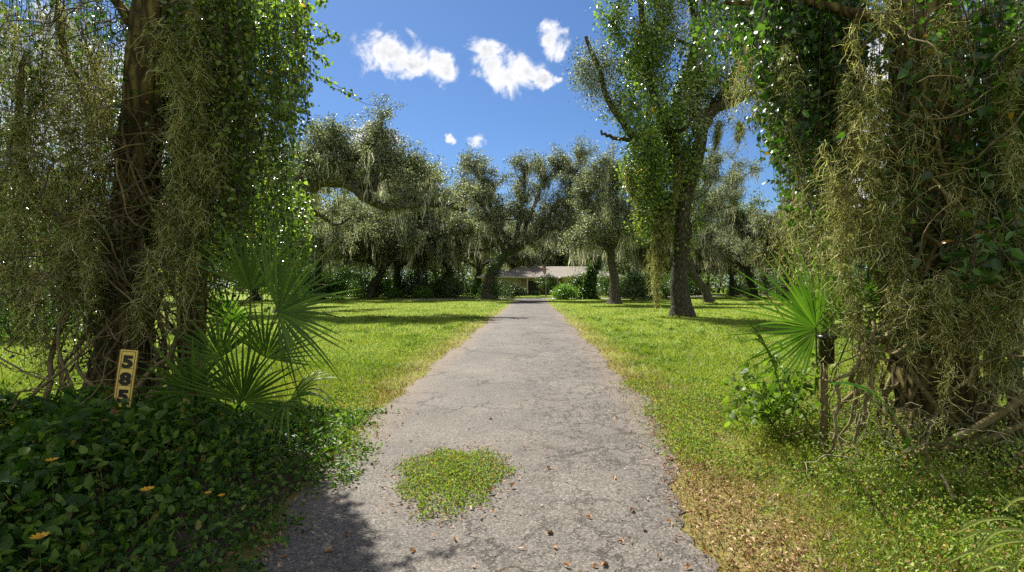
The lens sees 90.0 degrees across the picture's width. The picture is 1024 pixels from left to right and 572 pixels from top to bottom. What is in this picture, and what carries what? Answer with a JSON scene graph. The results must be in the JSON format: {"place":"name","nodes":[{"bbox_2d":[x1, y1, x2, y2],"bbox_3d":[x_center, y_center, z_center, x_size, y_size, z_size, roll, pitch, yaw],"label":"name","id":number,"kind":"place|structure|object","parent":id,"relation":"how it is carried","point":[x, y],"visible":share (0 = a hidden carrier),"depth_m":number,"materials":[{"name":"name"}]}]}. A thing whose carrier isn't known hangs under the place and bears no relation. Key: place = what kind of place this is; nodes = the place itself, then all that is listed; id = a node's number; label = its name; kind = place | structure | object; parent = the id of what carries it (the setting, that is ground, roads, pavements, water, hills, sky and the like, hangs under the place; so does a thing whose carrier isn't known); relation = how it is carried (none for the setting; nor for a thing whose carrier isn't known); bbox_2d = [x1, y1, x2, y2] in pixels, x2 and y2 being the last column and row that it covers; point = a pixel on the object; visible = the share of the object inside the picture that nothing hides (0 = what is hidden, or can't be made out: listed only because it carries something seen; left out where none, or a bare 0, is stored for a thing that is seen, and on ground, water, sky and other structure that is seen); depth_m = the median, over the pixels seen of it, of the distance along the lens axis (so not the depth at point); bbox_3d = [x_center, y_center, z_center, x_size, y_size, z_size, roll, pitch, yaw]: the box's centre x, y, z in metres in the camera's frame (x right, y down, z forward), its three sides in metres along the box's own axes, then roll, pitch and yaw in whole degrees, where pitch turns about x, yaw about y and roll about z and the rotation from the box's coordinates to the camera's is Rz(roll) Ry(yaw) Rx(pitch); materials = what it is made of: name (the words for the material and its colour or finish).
{"place":"outdoors","nodes":[
{"label":"outdoors","id":0,"kind":"place"},
{"bbox_2d":[0,357,115,384],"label":"stick","id":1,"kind":"object","parent":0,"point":[13,365],"visible":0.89,"depth_m":4.29,"materials":[{"name":"brown wood"}]},
{"bbox_2d":[237,299,718,571],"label":"driveway","id":2,"kind":"structure","parent":0,"point":[577,494],"depth_m":4.21,"materials":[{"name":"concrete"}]},
{"bbox_2d":[387,445,524,523],"bbox_3d":[-0.468,1.556,4.213,1.160,0.113,1.652,0,0,0],"label":"weed patch","id":3,"kind":"object","parent":2,"relation":"on","point":[452,470],"visible":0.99,"depth_m":4.17,"materials":[{"name":"green plant"}]},
{"bbox_2d":[0,0,1022,287],"label":"sky","id":4,"kind":"structure","parent":0,"point":[485,74],"materials":[{"name":"blue"}]},
{"bbox_2d":[0,288,1023,571],"bbox_3d":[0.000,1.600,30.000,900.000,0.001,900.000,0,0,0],"label":"ground","id":5,"kind":"structure","parent":0,"point":[480,304],"depth_m":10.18,"materials":[{"name":"green plant"}]},
{"bbox_2d":[0,255,85,344],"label":"shrub","id":6,"kind":"object","parent":5,"relation":"on","point":[27,322],"visible":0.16,"depth_m":14.94,"materials":[{"name":"green plant"}]},
{"bbox_2d":[3,251,92,326],"bbox_3d":[-16.739,0.045,18.938,4.612,3.308,4.622,0,0,-24],"label":"shrub","id":7,"kind":"object","parent":5,"relation":"on","point":[63,308],"visible":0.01,"depth_m":19.16,"materials":[{"name":"green plant"}]},
{"bbox_2d":[1,156,110,264],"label":"oak tree","id":8,"kind":"object","parent":5,"relation":"on","point":[52,203],"visible":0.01,"depth_m":38.54,"materials":[{"name":"green plant"}]},
{"bbox_2d":[18,148,225,291],"bbox_3d":[-38.663,-5.358,47.187,22.006,14.410,24.601,0,0,-36],"label":"oak tree","id":9,"kind":"object","parent":5,"relation":"on","point":[63,213],"depth_m":46.14,"materials":[{"name":"green plant"}]},
{"bbox_2d":[111,349,138,449],"bbox_3d":[-3.199,1.061,4.179,0.132,1.085,0.040,7,-2,-14],"label":"house number sign","id":10,"kind":"object","parent":5,"relation":"on","point":[126,374],"visible":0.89,"depth_m":4.17,"materials":[{"name":"yellow wood"}]},
{"bbox_2d":[103,159,256,265],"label":"oak tree","id":11,"kind":"object","parent":5,"relation":"on","point":[214,221],"visible":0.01,"depth_m":45.93,"materials":[{"name":"green plant"}]},
{"bbox_2d":[1,415,372,571],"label":"soil","id":12,"kind":"structure","parent":5,"relation":"on","point":[177,561],"depth_m":3.42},
{"bbox_2d":[29,532,49,571],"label":"daisy","id":13,"kind":"object","parent":12,"relation":"on","point":[39,536],"visible":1,"depth_m":2.00,"materials":[{"name":"orange plant"}]},
{"bbox_2d":[46,457,57,525],"bbox_3d":[-2.586,1.236,2.877,0.063,0.529,0.062,0,0,0],"label":"daisy","id":14,"kind":"object","parent":12,"relation":"on","point":[51,459],"visible":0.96,"depth_m":2.88,"materials":[{"name":"orange plant"}]},
{"bbox_2d":[139,486,153,570],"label":"daisy","id":15,"kind":"object","parent":12,"relation":"on","point":[148,488],"visible":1,"depth_m":2.46,"materials":[{"name":"orange plant"}]},
{"bbox_2d":[0,0,388,411],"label":"tree","id":16,"kind":"object","parent":12,"relation":"on","point":[190,85],"visible":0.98,"depth_m":5.35,"materials":[{"name":"green plant"}]},
{"bbox_2d":[0,382,399,571],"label":"ground cover","id":17,"kind":"object","parent":12,"relation":"on","point":[35,434],"visible":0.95,"depth_m":3.49,"materials":[{"name":"green plant"}]},
{"bbox_2d":[11,386,69,409],"bbox_3d":[-3.958,0.938,4.305,0.487,0.198,0.040,0,0,0],"label":"stick","id":18,"kind":"object","parent":17,"relation":"on","point":[16,400],"visible":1,"depth_m":4.29,"materials":[{"name":"brown wood"}]},
{"bbox_2d":[71,357,109,409],"bbox_3d":[-3.764,0.981,4.300,0.760,0.766,0.035,0,0,0],"label":"stick","id":19,"kind":"object","parent":17,"relation":"on","point":[99,385],"visible":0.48,"depth_m":4.29,"materials":[{"name":"brown wood"}]},
{"bbox_2d":[98,375,166,403],"bbox_3d":[-3.437,1.030,4.292,1.091,0.567,0.044,0,0,0],"label":"stick","id":20,"kind":"object","parent":17,"relation":"on","point":[108,397],"visible":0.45,"depth_m":4.29,"materials":[{"name":"brown wood"}]},
{"bbox_2d":[205,491,214,543],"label":"daisy","id":21,"kind":"object","parent":12,"relation":"on","point":[208,492],"visible":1,"depth_m":2.92,"materials":[{"name":"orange plant"}]},
{"bbox_2d":[217,493,228,550],"bbox_3d":[-1.630,1.336,2.884,0.051,0.329,0.041,0,0,0],"label":"daisy","id":22,"kind":"object","parent":12,"relation":"on","point":[221,495],"visible":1,"depth_m":2.88,"materials":[{"name":"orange plant"}]},
{"bbox_2d":[133,337,242,426],"bbox_3d":[-2.872,1.026,4.865,1.017,1.191,0.970,0,0,0],"label":"palmetto","id":23,"kind":"object","parent":5,"relation":"on","point":[169,390],"visible":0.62,"depth_m":4.51,"materials":[{"name":"green plant"}]},
{"bbox_2d":[156,212,361,458],"bbox_3d":[-2.791,0.448,5.186,1.355,2.326,3.203,0,0,-41],"label":"palmetto","id":24,"kind":"object","parent":5,"relation":"on","point":[296,322],"visible":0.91,"depth_m":4.63,"materials":[{"name":"green plant"}]},
{"bbox_2d":[210,195,351,299],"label":"oak tree","id":25,"kind":"object","parent":5,"relation":"on","point":[320,250],"visible":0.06,"depth_m":54.37,"materials":[{"name":"green plant"}]},
{"bbox_2d":[268,263,332,297],"bbox_3d":[-26.296,-1.121,63.967,8.088,5.788,8.072,0,0,-2],"label":"shrub","id":26,"kind":"object","parent":5,"relation":"on","point":[306,282],"visible":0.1,"depth_m":63.27,"materials":[{"name":"green plant"}]},
{"bbox_2d":[243,191,413,298],"bbox_3d":[-24.184,-5.088,61.356,23.899,13.715,25.370,0,0,-25],"label":"oak tree","id":27,"kind":"object","parent":5,"relation":"on","point":[333,236],"visible":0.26,"depth_m":59.75,"materials":[{"name":"green plant"}]},
{"bbox_2d":[323,270,353,297],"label":"shrub","id":28,"kind":"object","parent":5,"relation":"on","point":[337,288],"visible":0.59,"depth_m":65.46,"materials":[{"name":"green plant"}]},
{"bbox_2d":[324,263,373,296],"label":"shrub","id":29,"kind":"object","parent":5,"relation":"on","point":[343,273],"visible":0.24,"depth_m":77.23,"materials":[{"name":"green plant"}]},
{"bbox_2d":[311,258,391,294],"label":"oak tree","id":30,"kind":"object","parent":5,"relation":"on","point":[342,266],"depth_m":87.47,"materials":[{"name":"green plant"}]},
{"bbox_2d":[345,274,367,297],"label":"shrub","id":31,"kind":"object","parent":5,"relation":"on","point":[357,292],"visible":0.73,"depth_m":69.68,"materials":[{"name":"green plant"}]},
{"bbox_2d":[232,91,485,312],"bbox_3d":[-10.463,-5.470,33.593,18.614,14.160,11.536,0,0,38],"label":"oak tree","id":32,"kind":"object","parent":5,"relation":"on","point":[334,159],"visible":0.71,"depth_m":30.33,"materials":[{"name":"green plant"}]},
{"bbox_2d":[361,282,387,296],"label":"shrub","id":33,"kind":"object","parent":5,"relation":"on","point":[380,289],"visible":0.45,"depth_m":67.47,"materials":[{"name":"green plant"}]},
{"bbox_2d":[361,267,402,295],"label":"shrub","id":34,"kind":"object","parent":5,"relation":"on","point":[386,279],"visible":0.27,"depth_m":79.53,"materials":[{"name":"green plant"}]},
{"bbox_2d":[308,188,466,298],"bbox_3d":[-17.286,-5.724,65.268,25.896,15.168,23.164,0,0,-23],"label":"oak tree","id":35,"kind":"object","parent":5,"relation":"on","point":[414,239],"visible":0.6,"depth_m":63.15,"materials":[{"name":"green plant"}]},
{"bbox_2d":[382,286,404,298],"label":"shrub","id":36,"kind":"object","parent":5,"relation":"on","point":[392,292],"visible":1,"depth_m":66.40,"materials":[{"name":"green plant"}]},
{"bbox_2d":[318,187,490,295],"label":"oak tree","id":37,"kind":"object","parent":5,"relation":"on","point":[398,270],"visible":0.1,"depth_m":73.03,"materials":[{"name":"green plant"}]},
{"bbox_2d":[401,284,415,297],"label":"shrub","id":38,"kind":"object","parent":5,"relation":"on","point":[407,292],"visible":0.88,"depth_m":68.45,"materials":[{"name":"green plant"}]},
{"bbox_2d":[389,265,435,296],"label":"shrub","id":39,"kind":"object","parent":5,"relation":"on","point":[409,277],"visible":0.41,"depth_m":75.61,"materials":[{"name":"green plant"}]},
{"bbox_2d":[411,284,434,298],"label":"shrub","id":40,"kind":"object","parent":5,"relation":"on","point":[421,292],"visible":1,"depth_m":65.16,"materials":[{"name":"green plant"}]},
{"bbox_2d":[369,173,478,297],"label":"oak tree","id":41,"kind":"object","parent":5,"relation":"on","point":[433,246],"visible":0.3,"depth_m":64.10,"materials":[{"name":"green plant"}]},
{"bbox_2d":[391,252,486,280],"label":"oak tree","id":42,"kind":"object","parent":5,"relation":"on","point":[471,269],"visible":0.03,"depth_m":105.22,"materials":[{"name":"green plant"}]},
{"bbox_2d":[427,272,454,297],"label":"shrub","id":43,"kind":"object","parent":5,"relation":"on","point":[438,290],"visible":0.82,"depth_m":69.18,"materials":[{"name":"green plant"}]},
{"bbox_2d":[426,265,472,296],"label":"shrub","id":44,"kind":"object","parent":5,"relation":"on","point":[453,277],"visible":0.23,"depth_m":78.04,"materials":[{"name":"green plant"}]},
{"bbox_2d":[443,280,466,298],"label":"shrub","id":45,"kind":"object","parent":5,"relation":"on","point":[455,291],"visible":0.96,"depth_m":65.37,"materials":[{"name":"green plant"}]},
{"bbox_2d":[360,179,551,295],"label":"oak tree","id":46,"kind":"object","parent":5,"relation":"on","point":[470,228],"visible":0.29,"depth_m":70.00,"materials":[{"name":"green plant"}]},
{"bbox_2d":[460,278,481,298],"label":"shrub","id":47,"kind":"object","parent":5,"relation":"on","point":[474,291],"visible":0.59,"depth_m":63.45,"materials":[{"name":"green plant"}]},
{"bbox_2d":[434,209,546,286],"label":"oak tree","id":48,"kind":"object","parent":5,"relation":"on","point":[482,263],"visible":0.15,"depth_m":97.25,"materials":[{"name":"green plant"}]},
{"bbox_2d":[492,276,514,298],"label":"shrub","id":49,"kind":"object","parent":5,"relation":"on","point":[500,286],"visible":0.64,"depth_m":61.69,"materials":[{"name":"green plant"}]},
{"bbox_2d":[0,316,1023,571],"bbox_3d":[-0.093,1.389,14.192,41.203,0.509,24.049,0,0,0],"label":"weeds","id":50,"kind":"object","parent":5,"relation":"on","point":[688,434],"visible":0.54,"depth_m":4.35,"materials":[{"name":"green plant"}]},
{"bbox_2d":[500,280,523,298],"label":"shrub","id":51,"kind":"object","parent":5,"relation":"on","point":[517,292],"visible":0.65,"depth_m":63.69,"materials":[{"name":"green plant"}]},
{"bbox_2d":[458,221,569,270],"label":"oak tree","id":52,"kind":"object","parent":5,"relation":"on","point":[508,266],"visible":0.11,"depth_m":109.11,"materials":[{"name":"green plant"}]},
{"bbox_2d":[9,247,1023,293],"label":"woods","id":53,"kind":"object","parent":5,"relation":"on","point":[708,280],"visible":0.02,"depth_m":117.35,"materials":[{"name":"green plant"}]},
{"bbox_2d":[521,286,527,295],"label":"shrub","id":54,"kind":"object","parent":5,"relation":"on","point":[525,292],"visible":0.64,"depth_m":83.66,"materials":[{"name":"green plant"}]},
{"bbox_2d":[449,131,603,299],"bbox_3d":[1.675,-8.118,60.730,18.365,19.783,12.614,0,0,0],"label":"oak tree","id":55,"kind":"object","parent":5,"relation":"on","point":[557,217],"visible":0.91,"depth_m":59.38,"materials":[{"name":"green plant"}]},
{"bbox_2d":[71,318,1000,571],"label":"leaf litter","id":56,"kind":"object","parent":5,"relation":"on","point":[723,534],"visible":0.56,"depth_m":3.62,"materials":[{"name":"brown plant"}]},
{"bbox_2d":[531,290,540,295],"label":"shrub","id":57,"kind":"object","parent":5,"relation":"on","point":[536,293],"visible":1,"depth_m":83.65,"materials":[{"name":"green plant"}]},
{"bbox_2d":[533,271,558,295],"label":"tree","id":58,"kind":"object","parent":5,"relation":"on","point":[546,282],"visible":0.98,"depth_m":79.97,"materials":[{"name":"green plant"}]},
{"bbox_2d":[477,266,626,294],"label":"house","id":59,"kind":"structure","parent":5,"relation":"on","point":[525,276],"depth_m":91.92,"materials":[{"name":"beige paint"}]},
{"bbox_2d":[539,283,544,294],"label":"door","id":60,"kind":"structure","parent":59,"relation":"in","point":[540,290],"depth_m":91.86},
{"bbox_2d":[528,281,556,294],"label":"doorway","id":61,"kind":"structure","parent":59,"relation":"in","point":[531,286],"depth_m":91.92,"materials":[{"name":"black"}]},
{"bbox_2d":[532,225,579,265],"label":"oak tree","id":62,"kind":"object","parent":5,"relation":"on","point":[558,261],"visible":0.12,"depth_m":112.30,"materials":[{"name":"green plant"}]},
{"bbox_2d":[548,282,582,299],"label":"shrub","id":63,"kind":"object","parent":5,"relation":"on","point":[563,292],"visible":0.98,"depth_m":59.27,"materials":[{"name":"green plant"}]},
{"bbox_2d":[562,269,603,298],"bbox_3d":[8.688,-0.330,64.060,5.230,4.273,5.227,0,0,38],"label":"shrub","id":64,"kind":"object","parent":5,"relation":"on","point":[578,281],"visible":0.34,"depth_m":63.67,"materials":[{"name":"green plant"}]},
{"bbox_2d":[559,192,609,298],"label":"oak tree","id":65,"kind":"object","parent":5,"relation":"on","point":[589,282],"visible":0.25,"depth_m":61.48,"materials":[{"name":"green plant"}]},
{"bbox_2d":[530,224,645,275],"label":"oak tree","id":66,"kind":"object","parent":5,"relation":"on","point":[587,261],"visible":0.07,"depth_m":107.62,"materials":[{"name":"green plant"}]},
{"bbox_2d":[596,267,619,296],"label":"shrub","id":67,"kind":"object","parent":5,"relation":"on","point":[602,282],"visible":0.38,"depth_m":75.03,"materials":[{"name":"green plant"}]},
{"bbox_2d":[554,140,674,303],"bbox_3d":[9.034,-6.074,46.189,11.308,15.373,9.810,0,0,0],"label":"oak tree","id":68,"kind":"object","parent":5,"relation":"on","point":[595,184],"visible":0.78,"depth_m":45.29,"materials":[{"name":"green plant"}]},
{"bbox_2d":[607,269,634,298],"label":"shrub","id":69,"kind":"object","parent":5,"relation":"on","point":[620,280],"visible":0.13,"depth_m":65.76,"materials":[{"name":"green plant"}]},
{"bbox_2d":[586,256,666,275],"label":"oak tree","id":70,"kind":"object","parent":5,"relation":"on","point":[628,269],"visible":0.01,"depth_m":95.89,"materials":[{"name":"green plant"}]},
{"bbox_2d":[619,266,655,300],"bbox_3d":[13.824,-0.246,57.945,5.003,4.087,5.000,0,0,-42],"label":"shrub","id":71,"kind":"object","parent":5,"relation":"on","point":[635,285],"visible":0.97,"depth_m":57.23,"materials":[{"name":"green plant"}]},
{"bbox_2d":[638,273,661,299],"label":"shrub","id":72,"kind":"object","parent":5,"relation":"on","point":[650,285],"visible":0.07,"depth_m":61.35,"materials":[{"name":"green plant"}]},
{"bbox_2d":[647,275,669,299],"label":"shrub","id":73,"kind":"object","parent":5,"relation":"on","point":[665,289],"visible":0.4,"depth_m":59.27,"materials":[{"name":"green plant"}]},
{"bbox_2d":[580,187,772,277],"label":"oak tree","id":74,"kind":"object","parent":5,"relation":"on","point":[639,263],"visible":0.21,"depth_m":69.36,"materials":[{"name":"green plant"}]},
{"bbox_2d":[662,263,698,295],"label":"shrub","id":75,"kind":"object","parent":5,"relation":"on","point":[691,284],"visible":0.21,"depth_m":79.25,"materials":[{"name":"green plant"}]},
{"bbox_2d":[640,227,729,279],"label":"oak tree","id":76,"kind":"object","parent":5,"relation":"on","point":[687,276],"visible":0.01,"depth_m":104.10,"materials":[{"name":"green plant"}]},
{"bbox_2d":[661,250,743,294],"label":"oak tree","id":77,"kind":"object","parent":5,"relation":"on","point":[669,269],"visible":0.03,"depth_m":92.25,"materials":[{"name":"green plant"}]},
{"bbox_2d":[645,143,765,302],"bbox_3d":[19.761,-6.774,51.918,15.740,17.205,8.706,0,0,-41],"label":"oak tree","id":78,"kind":"object","parent":5,"relation":"on","point":[733,181],"visible":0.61,"depth_m":49.92,"materials":[{"name":"green plant"}]},
{"bbox_2d":[561,0,867,316],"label":"oak tree","id":79,"kind":"object","parent":5,"relation":"on","point":[662,155],"visible":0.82,"depth_m":26.48,"materials":[{"name":"green plant"}]},
{"bbox_2d":[723,286,742,294],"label":"shrub","id":80,"kind":"object","parent":5,"relation":"on","point":[734,291],"visible":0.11,"depth_m":87.97,"materials":[{"name":"green plant"}]},
{"bbox_2d":[688,225,799,296],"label":"oak tree","id":81,"kind":"object","parent":5,"relation":"on","point":[732,283],"visible":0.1,"depth_m":77.56,"materials":[{"name":"green plant"}]},
{"bbox_2d":[735,278,758,294],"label":"shrub","id":82,"kind":"object","parent":5,"relation":"on","point":[744,287],"visible":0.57,"depth_m":85.66,"materials":[{"name":"green plant"}]},
{"bbox_2d":[702,222,807,293],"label":"oak tree","id":83,"kind":"object","parent":5,"relation":"on","point":[765,279],"visible":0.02,"depth_m":97.73,"materials":[{"name":"green plant"}]},
{"bbox_2d":[690,194,829,298],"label":"oak tree","id":84,"kind":"object","parent":5,"relation":"on","point":[719,247],"visible":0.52,"depth_m":62.33,"materials":[{"name":"green plant"}]},
{"bbox_2d":[744,316,783,412],"bbox_3d":[2.605,0.920,5.226,0.294,1.382,2.637,0,0,30],"label":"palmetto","id":85,"kind":"object","parent":5,"relation":"on","point":[771,357],"visible":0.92,"depth_m":4.40,"materials":[{"name":"green plant"}]},
{"bbox_2d":[760,273,782,295],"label":"shrub","id":86,"kind":"object","parent":5,"relation":"on","point":[770,286],"visible":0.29,"depth_m":84.04,"materials":[{"name":"green plant"}]},
{"bbox_2d":[714,341,832,432],"bbox_3d":[2.586,1.086,5.126,1.888,1.039,1.044,0,0,-37],"label":"bush","id":87,"kind":"object","parent":5,"relation":"on","point":[759,412],"visible":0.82,"depth_m":5.11,"materials":[{"name":"green plant"}]},
{"bbox_2d":[723,184,853,299],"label":"oak tree","id":88,"kind":"object","parent":5,"relation":"on","point":[749,251],"visible":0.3,"depth_m":59.42,"materials":[{"name":"green plant"}]},
{"bbox_2d":[773,275,806,295],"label":"shrub","id":89,"kind":"object","parent":5,"relation":"on","point":[780,291],"visible":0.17,"depth_m":80.04,"materials":[{"name":"green plant"}]},
{"bbox_2d":[732,202,869,279],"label":"oak tree","id":90,"kind":"object","parent":5,"relation":"on","point":[804,235],"visible":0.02,"depth_m":70.14,"materials":[{"name":"green plant"}]},
{"bbox_2d":[724,229,890,449],"bbox_3d":[3.387,0.541,5.212,1.241,2.139,3.249,0,0,44],"label":"palmetto","id":91,"kind":"object","parent":5,"relation":"on","point":[804,308],"visible":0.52,"depth_m":4.61,"materials":[{"name":"green plant"}]},
{"bbox_2d":[817,309,836,446],"bbox_3d":[3.019,0.910,4.936,0.172,1.380,0.215,0,0,0],"label":"marker post","id":92,"kind":"object","parent":5,"relation":"on","point":[824,395],"visible":0.62,"depth_m":4.98,"materials":[{"name":"wood"}]},
{"bbox_2d":[684,0,1023,496],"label":"tree","id":93,"kind":"object","parent":5,"relation":"on","point":[950,248],"visible":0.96,"depth_m":4.59,"materials":[{"name":"green plant"}]},
{"bbox_2d":[829,382,909,461],"bbox_3d":[2.975,1.177,4.176,1.014,0.853,0.318,0,0,-37],"label":"strap plant","id":94,"kind":"object","parent":5,"relation":"on","point":[907,441],"visible":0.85,"depth_m":4.06,"materials":[{"name":"green plant"}]},
{"bbox_2d":[809,169,978,298],"bbox_3d":[38.128,-5.431,52.048,14.611,14.364,17.388,0,0,15],"label":"oak tree","id":95,"kind":"object","parent":5,"relation":"on","point":[862,241],"visible":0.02,"depth_m":52.10,"materials":[{"name":"green plant"}]},
{"bbox_2d":[940,473,953,501],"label":"strap plant","id":96,"kind":"object","parent":5,"relation":"on","point":[942,476],"visible":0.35,"depth_m":3.83,"materials":[{"name":"green plant"}]},
{"bbox_2d":[947,492,1023,571],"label":"strap plant","id":97,"kind":"object","parent":5,"relation":"on","point":[1013,566],"visible":0.94,"depth_m":2.82,"materials":[{"name":"green plant"}]},
{"bbox_2d":[542,262,545,275],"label":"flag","id":98,"kind":"object","parent":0,"point":[544,269],"visible":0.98,"depth_m":74.05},
{"bbox_2d":[394,295,769,299],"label":"side road","id":99,"kind":"structure","parent":0,"point":[553,298],"depth_m":64.97,"materials":[{"name":"grey asphalt"}]},
{"bbox_2d":[855,0,1023,425],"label":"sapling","id":100,"kind":"object","parent":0,"point":[1010,17],"visible":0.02,"depth_m":5.84,"materials":[{"name":"green plant"}]},
{"bbox_2d":[973,7,1023,414],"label":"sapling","id":101,"kind":"object","parent":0,"point":[1014,281],"visible":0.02,"depth_m":6.25,"materials":[{"name":"green plant"}]}
]}

